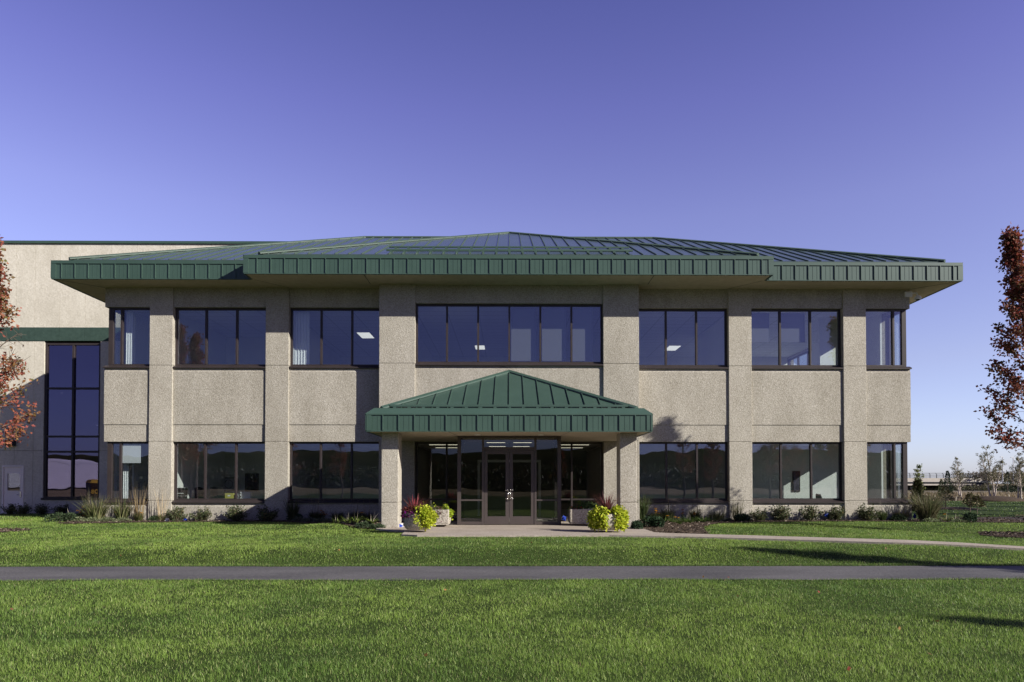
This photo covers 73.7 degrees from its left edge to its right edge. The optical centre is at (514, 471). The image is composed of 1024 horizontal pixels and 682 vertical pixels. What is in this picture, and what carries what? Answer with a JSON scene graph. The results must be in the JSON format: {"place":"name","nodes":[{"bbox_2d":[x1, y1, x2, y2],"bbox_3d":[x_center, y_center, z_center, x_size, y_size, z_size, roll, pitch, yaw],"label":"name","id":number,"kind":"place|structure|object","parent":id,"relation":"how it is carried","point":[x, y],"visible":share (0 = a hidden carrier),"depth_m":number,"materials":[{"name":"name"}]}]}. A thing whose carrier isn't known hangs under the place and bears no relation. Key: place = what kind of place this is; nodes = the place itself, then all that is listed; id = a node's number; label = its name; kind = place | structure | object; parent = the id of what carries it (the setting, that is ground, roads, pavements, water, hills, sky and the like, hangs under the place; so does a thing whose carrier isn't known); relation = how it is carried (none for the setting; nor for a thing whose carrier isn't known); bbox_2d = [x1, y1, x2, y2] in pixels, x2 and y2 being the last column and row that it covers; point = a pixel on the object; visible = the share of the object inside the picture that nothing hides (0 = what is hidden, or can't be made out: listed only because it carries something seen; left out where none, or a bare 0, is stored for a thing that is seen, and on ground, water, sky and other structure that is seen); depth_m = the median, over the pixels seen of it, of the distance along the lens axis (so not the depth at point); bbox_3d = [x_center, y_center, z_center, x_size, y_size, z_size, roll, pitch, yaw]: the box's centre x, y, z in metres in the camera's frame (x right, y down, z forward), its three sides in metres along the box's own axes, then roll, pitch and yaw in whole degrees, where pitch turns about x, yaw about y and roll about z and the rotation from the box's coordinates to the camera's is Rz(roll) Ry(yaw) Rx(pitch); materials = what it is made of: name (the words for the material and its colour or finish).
{"place":"outdoors","nodes":[
{"label":"outdoors","id":0,"kind":"place"},
{"bbox_2d":[126,489,148,520],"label":"feather reed grass","id":1,"kind":"object","parent":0,"point":[137,516],"depth_m":25.04,"materials":[{"name":"beige plant"}]},
{"bbox_2d":[154,485,169,520],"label":"feather reed grass","id":2,"kind":"object","parent":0,"point":[161,517],"depth_m":25.08,"materials":[{"name":"beige plant"}]},
{"bbox_2d":[301,489,323,518],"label":"feather reed grass","id":3,"kind":"object","parent":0,"point":[316,515],"depth_m":25.07,"materials":[{"name":"green plant"}]},
{"bbox_2d":[346,497,362,520],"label":"fountain grass","id":4,"kind":"object","parent":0,"point":[355,514],"depth_m":25.04,"materials":[{"name":"green plant"}]},
{"bbox_2d":[10,526,938,670],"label":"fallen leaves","id":5,"kind":"object","parent":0,"point":[848,668],"visible":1,"depth_m":8.37,"materials":[{"name":"brown plant"}]},
{"bbox_2d":[0,513,1023,681],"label":"lawn","id":6,"kind":"structure","parent":0,"point":[129,558],"depth_m":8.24,"materials":[{"name":"plant"}]},
{"bbox_2d":[0,503,16,514],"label":"shrub","id":7,"kind":"object","parent":6,"relation":"on","point":[9,510],"visible":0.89,"depth_m":30.34,"materials":[{"name":"green plant"}]},
{"bbox_2d":[12,502,31,514],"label":"shrub","id":8,"kind":"object","parent":6,"relation":"on","point":[22,510],"visible":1,"depth_m":30.43,"materials":[{"name":"green plant"}]},
{"bbox_2d":[33,503,50,514],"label":"shrub","id":9,"kind":"object","parent":6,"relation":"on","point":[40,509],"visible":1,"depth_m":30.46,"materials":[{"name":"green plant"}]},
{"bbox_2d":[44,512,76,521],"bbox_3d":[-16.358,1.677,24.605,1.073,0.471,0.785,0,-1,0],"label":"dwarf juniper","id":10,"kind":"object","parent":6,"relation":"on","point":[63,518],"visible":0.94,"depth_m":24.56,"materials":[{"name":"green plant"}]},
{"bbox_2d":[51,502,72,513],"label":"shrub","id":11,"kind":"object","parent":6,"relation":"on","point":[61,509],"visible":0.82,"depth_m":30.46,"materials":[{"name":"green plant"}]},
{"bbox_2d":[58,520,402,528],"bbox_3d":[-9.554,1.724,22.724,12.850,0.124,5.650,0,-1,0],"label":"mulch bed","id":12,"kind":"object","parent":6,"relation":"on","point":[346,523],"visible":0.41,"depth_m":24.54,"materials":[{"name":"soil"}]},
{"bbox_2d":[65,490,116,518],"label":"switch grass","id":13,"kind":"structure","parent":12,"relation":"on","point":[95,510],"depth_m":24.92,"materials":[{"name":"green plant"}]},
{"bbox_2d":[105,494,139,520],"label":"switch grass","id":14,"kind":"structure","parent":12,"relation":"on","point":[122,512],"depth_m":25.00,"materials":[{"name":"green plant"}]},
{"bbox_2d":[163,505,189,520],"bbox_3d":[-12.461,1.546,25.158,0.889,0.620,0.784,1,-1,-44],"label":"shrub","id":15,"kind":"object","parent":12,"relation":"on","point":[176,515],"visible":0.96,"depth_m":25.05,"materials":[{"name":"green plant"}]},
{"bbox_2d":[189,506,211,520],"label":"shrub","id":16,"kind":"object","parent":12,"relation":"on","point":[202,515],"visible":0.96,"depth_m":25.02,"materials":[{"name":"green plant"}]},
{"bbox_2d":[223,504,249,520],"bbox_3d":[-10.304,1.507,25.064,0.978,0.682,0.862,0,-1,21],"label":"shrub","id":17,"kind":"object","parent":12,"relation":"on","point":[235,515],"visible":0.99,"depth_m":25.07,"materials":[{"name":"green plant"}]},
{"bbox_2d":[252,505,279,520],"bbox_3d":[-9.052,1.528,25.053,0.878,0.631,0.907,1,-1,-41],"label":"shrub","id":18,"kind":"object","parent":12,"relation":"on","point":[268,515],"visible":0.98,"depth_m":25.03,"materials":[{"name":"green plant"}]},
{"bbox_2d":[282,495,302,519],"bbox_3d":[-8.236,1.352,25.162,1.180,1.016,1.024,0,-1,-14],"label":"shrub","id":19,"kind":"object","parent":12,"relation":"on","point":[292,511],"depth_m":25.07,"materials":[{"name":"green plant"}]},
{"bbox_2d":[354,520,371,528],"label":"dwarf juniper","id":20,"kind":"object","parent":12,"relation":"on","point":[364,524],"visible":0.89,"depth_m":20.73,"materials":[{"name":"green plant"}]},
{"bbox_2d":[56,517,1023,533],"bbox_3d":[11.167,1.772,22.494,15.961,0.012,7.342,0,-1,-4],"label":"mulch bed","id":21,"kind":"object","parent":6,"relation":"on","point":[658,529],"visible":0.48,"depth_m":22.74,"materials":[{"name":"brown wood"}]},
{"bbox_2d":[630,520,642,528],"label":"dwarf juniper","id":22,"kind":"object","parent":21,"relation":"on","point":[636,524],"visible":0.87,"depth_m":20.25,"materials":[{"name":"green plant"}]},
{"bbox_2d":[637,494,654,519],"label":"switch grass","id":23,"kind":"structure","parent":21,"relation":"on","point":[643,509],"depth_m":25.14,"materials":[{"name":"green plant"}]},
{"bbox_2d":[640,515,664,526],"bbox_3d":[4.349,1.619,21.511,0.853,0.513,0.527,-1,-1,28],"label":"dwarf juniper","id":24,"kind":"object","parent":21,"relation":"on","point":[656,521],"visible":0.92,"depth_m":21.42,"materials":[{"name":"green plant"}]},
{"bbox_2d":[703,510,725,520],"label":"fountain grass","id":25,"kind":"object","parent":21,"relation":"on","point":[718,516],"depth_m":25.16,"materials":[{"name":"green plant"}]},
{"bbox_2d":[729,495,744,520],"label":"switch grass","id":26,"kind":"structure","parent":21,"relation":"on","point":[737,512],"depth_m":25.20,"materials":[{"name":"green plant"}]},
{"bbox_2d":[734,512,750,521],"bbox_3d":[8.309,1.709,24.822,0.699,0.420,0.432,0,-1,-21],"label":"dwarf juniper","id":27,"kind":"object","parent":21,"relation":"on","point":[741,517],"visible":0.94,"depth_m":24.74,"materials":[{"name":"green plant"}]},
{"bbox_2d":[748,507,769,520],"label":"shrub","id":28,"kind":"object","parent":21,"relation":"on","point":[760,516],"visible":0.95,"depth_m":25.24,"materials":[{"name":"green plant"}]},
{"bbox_2d":[770,504,791,520],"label":"shrub","id":29,"kind":"object","parent":21,"relation":"on","point":[780,514],"visible":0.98,"depth_m":25.26,"materials":[{"name":"green plant"}]},
{"bbox_2d":[798,505,821,519],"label":"shrub","id":30,"kind":"object","parent":21,"relation":"on","point":[811,513],"visible":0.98,"depth_m":25.15,"materials":[{"name":"green plant"}]},
{"bbox_2d":[818,505,845,519],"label":"shrub","id":31,"kind":"object","parent":21,"relation":"on","point":[835,514],"visible":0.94,"depth_m":25.26,"materials":[{"name":"green plant"}]},
{"bbox_2d":[856,503,883,520],"bbox_3d":[13.155,1.498,25.381,1.019,0.709,0.987,1,-1,-31],"label":"shrub","id":32,"kind":"object","parent":21,"relation":"on","point":[865,514],"visible":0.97,"depth_m":25.20,"materials":[{"name":"green plant"}]},
{"bbox_2d":[889,512,908,521],"bbox_3d":[14.256,1.719,25.301,0.668,0.401,0.912,-1,-1,38],"label":"dwarf juniper","id":33,"kind":"object","parent":21,"relation":"on","point":[898,516],"visible":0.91,"depth_m":25.11,"materials":[{"name":"green plant"}]},
{"bbox_2d":[896,488,958,521],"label":"fountain grass","id":34,"kind":"object","parent":21,"relation":"on","point":[921,509],"depth_m":24.92,"materials":[{"name":"plant"}]},
{"bbox_2d":[963,512,976,522],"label":"dwarf juniper","id":35,"kind":"object","parent":21,"relation":"on","point":[970,516],"visible":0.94,"depth_m":24.36,"materials":[{"name":"green plant"}]},
{"bbox_2d":[376,520,1023,550],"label":"walkway","id":36,"kind":"structure","parent":6,"relation":"on","point":[454,529],"depth_m":17.98,"materials":[{"name":"concrete"}]},
{"bbox_2d":[404,513,431,529],"bbox_3d":[-2.690,1.404,19.108,0.830,0.445,0.747,0,-1,0],"label":"planter","id":37,"kind":"object","parent":36,"relation":"on","point":[409,524],"visible":0.57,"depth_m":18.78,"materials":[{"name":"concrete"}]},
{"bbox_2d":[400,504,418,517],"bbox_3d":[-2.860,1.133,19.090,0.645,0.434,0.648,1,-1,-43],"label":"coleus","id":38,"kind":"object","parent":37,"relation":"in","point":[406,509],"visible":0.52,"depth_m":19.00,"materials":[{"name":"purple plant"}]},
{"bbox_2d":[401,494,431,510],"bbox_3d":[-2.801,0.888,19.085,1.109,0.757,1.147,-1,-1,38],"label":"cordyline","id":39,"kind":"object","parent":37,"relation":"in","point":[413,504],"visible":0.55,"depth_m":19.08,"materials":[{"name":"red plant"}]},
{"bbox_2d":[413,504,438,530],"bbox_3d":[-2.430,1.242,18.862,0.699,0.850,0.644,0,-1,0],"label":"sweet potato vine","id":40,"kind":"object","parent":37,"relation":"in","point":[428,517],"visible":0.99,"depth_m":18.73,"materials":[{"name":"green plant"}]},
{"bbox_2d":[434,509,450,524],"bbox_3d":[-2.484,1.434,21.509,0.880,0.470,0.880,0,-1,0],"label":"planter","id":41,"kind":"object","parent":36,"relation":"on","point":[446,518],"visible":0.41,"depth_m":21.07,"materials":[{"name":"concrete"}]},
{"bbox_2d":[568,508,592,523],"bbox_3d":[2.197,1.442,22.016,0.880,0.470,0.880,0,-1,0],"label":"planter","id":42,"kind":"object","parent":36,"relation":"on","point":[577,516],"visible":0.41,"depth_m":21.58,"materials":[{"name":"concrete"}]},
{"bbox_2d":[579,501,598,508],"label":"asparagus fern","id":43,"kind":"object","parent":42,"relation":"in","point":[587,505],"visible":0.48,"depth_m":22.01,"materials":[{"name":"green plant"}]},
{"bbox_2d":[596,514,617,529],"bbox_3d":[2.578,1.402,18.999,0.830,0.445,0.747,0,-1,0],"label":"planter","id":44,"kind":"object","parent":36,"relation":"on","point":[610,521],"visible":0.31,"depth_m":18.65,"materials":[{"name":"concrete"}]},
{"bbox_2d":[585,505,610,531],"bbox_3d":[2.304,1.292,18.750,0.711,0.749,0.664,0,-1,0],"label":"sweet potato vine","id":45,"kind":"object","parent":44,"relation":"in","point":[597,516],"visible":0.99,"depth_m":18.65,"materials":[{"name":"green plant"}]},
{"bbox_2d":[590,491,621,513],"bbox_3d":[2.585,0.860,18.985,1.236,0.810,1.287,0,-1,0],"label":"cordyline","id":46,"kind":"object","parent":44,"relation":"in","point":[608,504],"visible":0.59,"depth_m":18.93,"materials":[{"name":"red plant"}]},
{"bbox_2d":[610,504,629,531],"bbox_3d":[2.901,1.300,18.776,0.617,0.766,0.617,0,-1,0],"label":"sweet potato vine","id":47,"kind":"object","parent":44,"relation":"in","point":[622,516],"visible":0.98,"depth_m":18.68,"materials":[{"name":"green plant"}]},
{"bbox_2d":[978,532,1023,537],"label":"mulch ring","id":48,"kind":"object","parent":6,"relation":"on","point":[1000,533],"visible":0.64,"depth_m":20.29,"materials":[{"name":"wood"}]},
{"bbox_2d":[973,221,1023,452],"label":"maple tree","id":49,"kind":"object","parent":48,"relation":"on","point":[1012,255],"visible":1,"depth_m":20.45,"materials":[{"name":"red plant"}]},
{"bbox_2d":[977,530,1023,536],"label":"mulch chips","id":50,"kind":"object","parent":48,"relation":"on","point":[994,533],"visible":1,"depth_m":20.45,"materials":[{"name":"brown wood"}]},
{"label":"mulch ring","id":51,"kind":"structure","parent":6,"relation":"on","visible":0},
{"bbox_2d":[0,237,39,449],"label":"maple tree","id":52,"kind":"object","parent":51,"relation":"on","point":[13,363],"visible":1,"depth_m":20.20,"materials":[{"name":"red plant"}]},
{"bbox_2d":[0,566,1023,580],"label":"asphalt path","id":53,"kind":"structure","parent":0,"point":[474,572],"depth_m":12.08,"materials":[{"name":"grey asphalt"}]},
{"bbox_2d":[0,484,1023,522],"bbox_3d":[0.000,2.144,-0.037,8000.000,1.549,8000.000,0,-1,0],"label":"ground","id":54,"kind":"structure","parent":0,"point":[955,491],"depth_m":143.74,"materials":[{"name":"brown soil"}]},
{"bbox_2d":[0,240,340,513],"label":"warehouse building","id":55,"kind":"structure","parent":54,"relation":"on","point":[60,457],"depth_m":31.67,"materials":[{"name":"concrete"}]},
{"bbox_2d":[4,467,21,513],"bbox_3d":[-23.152,0.934,31.516,0.857,2.262,0.123,0,-1,0],"label":"door","id":56,"kind":"structure","parent":55,"relation":"in","point":[10,497],"depth_m":31.53,"materials":[{"name":"beige paint"}]},
{"bbox_2d":[41,343,100,499],"bbox_3d":[-20.494,-2.316,31.655,2.689,7.290,0.260,0,-1,0],"label":"window","id":57,"kind":"structure","parent":55,"relation":"in","point":[72,370],"depth_m":31.71,"materials":[{"name":"blue glass"}]},
{"bbox_2d":[51,231,962,527],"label":"office building","id":58,"kind":"structure","parent":54,"relation":"on","point":[219,373],"depth_m":25.59,"materials":[{"name":"concrete"}]},
{"bbox_2d":[102,442,148,502],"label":"window","id":59,"kind":"structure","parent":58,"relation":"in","point":[129,452],"depth_m":25.56,"materials":[{"name":"brown metal"}]},
{"bbox_2d":[103,308,149,367],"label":"window","id":60,"kind":"structure","parent":58,"relation":"in","point":[112,311],"depth_m":25.64,"materials":[{"name":"brown metal"}]},
{"bbox_2d":[177,488,187,497],"bbox_3d":[-12.807,0.845,26.180,0.400,0.435,0.320,0,-1,0],"label":"printer","id":61,"kind":"object","parent":58,"relation":"on","point":[182,492],"visible":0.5,"depth_m":26.04,"materials":[{"name":"plastic"}]},
{"bbox_2d":[210,487,222,497],"bbox_3d":[-11.484,0.834,26.300,0.500,0.460,0.160,0,-1,0],"label":"computer monitor","id":62,"kind":"object","parent":58,"relation":"on","point":[216,491],"visible":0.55,"depth_m":26.28,"materials":[{"name":"plastic"}]},
{"bbox_2d":[171,442,264,502],"bbox_3d":[-11.041,0.043,25.577,3.520,2.297,0.300,0,-1,0],"label":"window","id":63,"kind":"structure","parent":58,"relation":"in","point":[176,500],"depth_m":25.61,"materials":[{"name":"brown metal"}]},
{"bbox_2d":[172,308,265,367],"bbox_3d":[-11.041,-5.000,25.665,3.520,2.295,0.300,0,-1,0],"label":"window","id":64,"kind":"structure","parent":58,"relation":"in","point":[206,365],"depth_m":25.70,"materials":[{"name":"brown metal"}]},
{"bbox_2d":[225,477,238,490],"bbox_3d":[-13.004,0.588,31.055,0.860,0.620,0.057,0,-1,0],"label":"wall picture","id":65,"kind":"object","parent":58,"relation":"attached to","point":[229,483],"depth_m":31.05,"materials":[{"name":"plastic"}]},
{"bbox_2d":[245,473,258,490],"bbox_3d":[-11.961,0.508,31.075,0.620,0.820,0.036,0,-1,0],"label":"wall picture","id":66,"kind":"object","parent":58,"relation":"attached to","point":[251,481],"depth_m":31.06,"materials":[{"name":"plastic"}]},
{"bbox_2d":[288,442,378,502],"bbox_3d":[-6.711,0.043,25.611,3.530,2.297,0.300,0,-1,0],"label":"window","id":67,"kind":"structure","parent":58,"relation":"in","point":[305,500],"depth_m":25.64,"materials":[{"name":"brown metal"}]},
{"bbox_2d":[289,308,378,368],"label":"window","id":68,"kind":"structure","parent":58,"relation":"in","point":[321,365],"depth_m":25.73,"materials":[{"name":"brown metal"}]},
{"bbox_2d":[356,332,374,337],"bbox_3d":[-6.711,-6.126,30.760,0.600,0.026,1.200,0,-1,0],"label":"ceiling light","id":69,"kind":"object","parent":58,"relation":"attached to","point":[365,334],"visible":1,"depth_m":30.67,"materials":[{"name":"white plastic"}]},
{"bbox_2d":[415,442,456,519],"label":"window","id":70,"kind":"structure","parent":58,"relation":"in","point":[416,485],"depth_m":25.17,"materials":[{"name":"brown metal"}]},
{"bbox_2d":[484,450,508,523],"bbox_3d":[-0.581,0.517,22.093,0.802,2.403,0.144,0,-1,0],"label":"entrance door","id":71,"kind":"structure","parent":58,"relation":"in","point":[487,519],"depth_m":22.11,"materials":[{"name":"brown metal"}]},
{"bbox_2d":[415,304,602,365],"bbox_3d":[-0.198,-5.039,25.286,6.980,2.310,0.370,0,-1,0],"label":"window","id":72,"kind":"structure","parent":58,"relation":"in","point":[523,320],"depth_m":25.46,"materials":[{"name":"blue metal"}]},
{"bbox_2d":[478,460,540,515],"bbox_3d":[-0.221,0.685,28.066,2.600,2.300,0.150,0,-1,0],"label":"inner doorway","id":73,"kind":"structure","parent":58,"relation":"in","point":[539,461],"depth_m":28.00,"materials":[{"name":"brown metal"}]},
{"bbox_2d":[509,450,533,523],"bbox_3d":[0.233,0.517,22.100,0.802,2.403,0.144,0,-1,0],"label":"entrance door","id":74,"kind":"structure","parent":58,"relation":"in","point":[512,519],"depth_m":22.11,"materials":[{"name":"brown metal"}]},
{"bbox_2d":[561,442,602,519],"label":"window","id":75,"kind":"structure","parent":58,"relation":"in","point":[601,443],"depth_m":25.22,"materials":[{"name":"brown metal"}]},
{"bbox_2d":[639,309,728,368],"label":"window","id":76,"kind":"structure","parent":58,"relation":"in","point":[696,366],"depth_m":25.84,"materials":[{"name":"brown metal"}]},
{"bbox_2d":[639,442,729,502],"bbox_3d":[6.308,0.045,25.713,3.530,2.297,0.300,0,-1,0],"label":"window","id":77,"kind":"structure","parent":58,"relation":"in","point":[657,500],"depth_m":25.75,"materials":[{"name":"brown metal"}]},
{"bbox_2d":[792,471,799,491],"bbox_3d":[12.484,0.451,30.268,0.340,0.920,0.036,0,-1,0],"label":"wall picture","id":78,"kind":"object","parent":58,"relation":"attached to","point":[795,481],"depth_m":30.25,"materials":[{"name":"plastic"}]},
{"bbox_2d":[751,309,842,368],"bbox_3d":[10.638,-4.997,25.870,3.520,2.295,0.370,0,-1,0],"label":"window","id":79,"kind":"structure","parent":58,"relation":"in","point":[791,326],"depth_m":26.04,"materials":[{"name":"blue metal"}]},
{"bbox_2d":[752,442,844,502],"bbox_3d":[10.638,0.046,25.747,3.520,2.297,0.300,0,-1,0],"label":"window","id":80,"kind":"structure","parent":58,"relation":"in","point":[755,500],"depth_m":25.78,"materials":[{"name":"brown metal"}]},
{"bbox_2d":[788,351,808,364],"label":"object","id":81,"kind":"structure","parent":58,"relation":"in","point":[798,359],"depth_m":35.28,"materials":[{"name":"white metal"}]},
{"bbox_2d":[866,309,911,368],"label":"window","id":82,"kind":"structure","parent":58,"relation":"in","point":[902,312],"depth_m":25.88,"materials":[{"name":"brown metal"}]},
{"bbox_2d":[867,442,912,502],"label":"window","id":83,"kind":"structure","parent":58,"relation":"in","point":[892,445],"depth_m":25.78,"materials":[{"name":"brown metal"}]},
{"bbox_2d":[904,292,921,300],"bbox_3d":[15.026,-6.599,25.747,0.610,0.345,0.250,0,-1,0],"label":"security camera","id":84,"kind":"object","parent":58,"relation":"attached to","point":[917,297],"visible":1,"depth_m":25.72,"materials":[{"name":"white plastic"}]},
{"bbox_2d":[896,478,997,489],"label":"overpass bridge","id":85,"kind":"structure","parent":54,"relation":"on","point":[931,483],"depth_m":221.08,"materials":[{"name":"concrete"}]},
{"bbox_2d":[943,471,954,493],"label":"spruce tree","id":86,"kind":"object","parent":54,"relation":"on","point":[947,479],"visible":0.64,"depth_m":95.35,"materials":[{"name":"green plant"}]},
{"bbox_2d":[946,484,1023,490],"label":"brush","id":87,"kind":"object","parent":54,"relation":"on","point":[976,488],"visible":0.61,"depth_m":202.03,"materials":[{"name":"brown plant"}]},
{"bbox_2d":[1000,471,1013,491],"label":"pine tree","id":88,"kind":"object","parent":54,"relation":"on","point":[1009,486],"visible":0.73,"depth_m":150.78,"materials":[{"name":"green plant"}]},
{"bbox_2d":[1005,451,1023,497],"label":"birch tree","id":89,"kind":"object","parent":54,"relation":"on","point":[1017,469],"visible":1,"depth_m":57.27,"materials":[{"name":"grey plant"}]},
{"bbox_2d":[0,0,1023,483],"label":"sky","id":90,"kind":"structure","parent":0,"point":[885,127],"materials":[{"name":"blue"}]},
{"bbox_2d":[661,489,677,519],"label":"feather reed grass","id":91,"kind":"object","parent":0,"point":[669,513],"depth_m":25.16,"materials":[{"name":"green plant"}]},
{"bbox_2d":[685,502,704,519],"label":"feather reed grass","id":92,"kind":"object","parent":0,"point":[697,510],"depth_m":25.17,"materials":[{"name":"green plant"}]},
{"bbox_2d":[896,491,1023,515],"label":"field grass","id":93,"kind":"structure","parent":0,"point":[999,493],"depth_m":57.16,"materials":[{"name":"green plant"}]},
{"bbox_2d":[912,501,1023,518],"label":"lawn","id":94,"kind":"structure","parent":0,"point":[993,511],"depth_m":34.86,"materials":[{"name":"plant"}]},
{"bbox_2d":[910,478,926,510],"bbox_3d":[20.144,1.238,34.158,1.072,1.825,0.997,0,-1,0],"label":"columnar juniper","id":95,"kind":"object","parent":94,"relation":"on","point":[917,485],"visible":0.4,"depth_m":34.03,"materials":[{"name":"green plant"}]},
{"bbox_2d":[913,463,925,488],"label":"birch tree","id":96,"kind":"object","parent":94,"relation":"on","point":[917,470],"visible":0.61,"depth_m":42.13,"materials":[{"name":"green plant"}]},
{"bbox_2d":[939,507,980,509],"bbox_3d":[23.653,2.006,36.858,3.200,0.180,2.521,0,-1,0],"label":"mulch mound","id":97,"kind":"object","parent":94,"relation":"on","point":[957,508],"visible":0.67,"depth_m":36.08,"materials":[{"name":"soil"}]},
{"bbox_2d":[937,485,954,508],"bbox_3d":[22.750,1.383,36.139,0.978,1.404,0.899,0,-1,0],"label":"larch sapling","id":98,"kind":"object","parent":97,"relation":"on","point":[948,492],"visible":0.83,"depth_m":36.12,"materials":[{"name":"green plant"}]},
{"bbox_2d":[961,491,978,511],"bbox_3d":[22.139,1.492,33.115,0.815,1.092,0.855,0,-1,26],"label":"larch sapling","id":99,"kind":"object","parent":94,"relation":"on","point":[965,500],"visible":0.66,"depth_m":33.13,"materials":[{"name":"green plant"}]},
{"bbox_2d":[967,494,986,513],"bbox_3d":[21.123,1.494,31.152,0.828,1.008,0.876,0,-1,25],"label":"larch sapling","id":100,"kind":"object","parent":94,"relation":"on","point":[976,498],"visible":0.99,"depth_m":31.11,"materials":[{"name":"green plant"}]},
{"bbox_2d":[967,496,1023,501],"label":"mulch mound","id":101,"kind":"object","parent":94,"relation":"on","point":[999,498],"visible":0.74,"depth_m":53.80,"materials":[{"name":"soil"}]},
{"bbox_2d":[974,445,1010,495],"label":"birch tree","id":102,"kind":"object","parent":101,"relation":"on","point":[991,476],"visible":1,"depth_m":55.16,"materials":[{"name":"grey plant"}]},
{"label":"embankment","id":103,"kind":"structure","parent":0,"visible":0},
{"bbox_2d":[950,470,1023,484],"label":"brush","id":104,"kind":"object","parent":103,"relation":"on","point":[972,475],"visible":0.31,"depth_m":218.24,"materials":[{"name":"brown plant"}]},
{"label":"mulch mound","id":105,"kind":"structure","parent":0,"visible":0},
{"bbox_2d":[946,457,968,496],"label":"birch tree","id":106,"kind":"object","parent":105,"relation":"on","point":[959,479],"visible":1,"depth_m":60.45,"materials":[{"name":"grey plant"}]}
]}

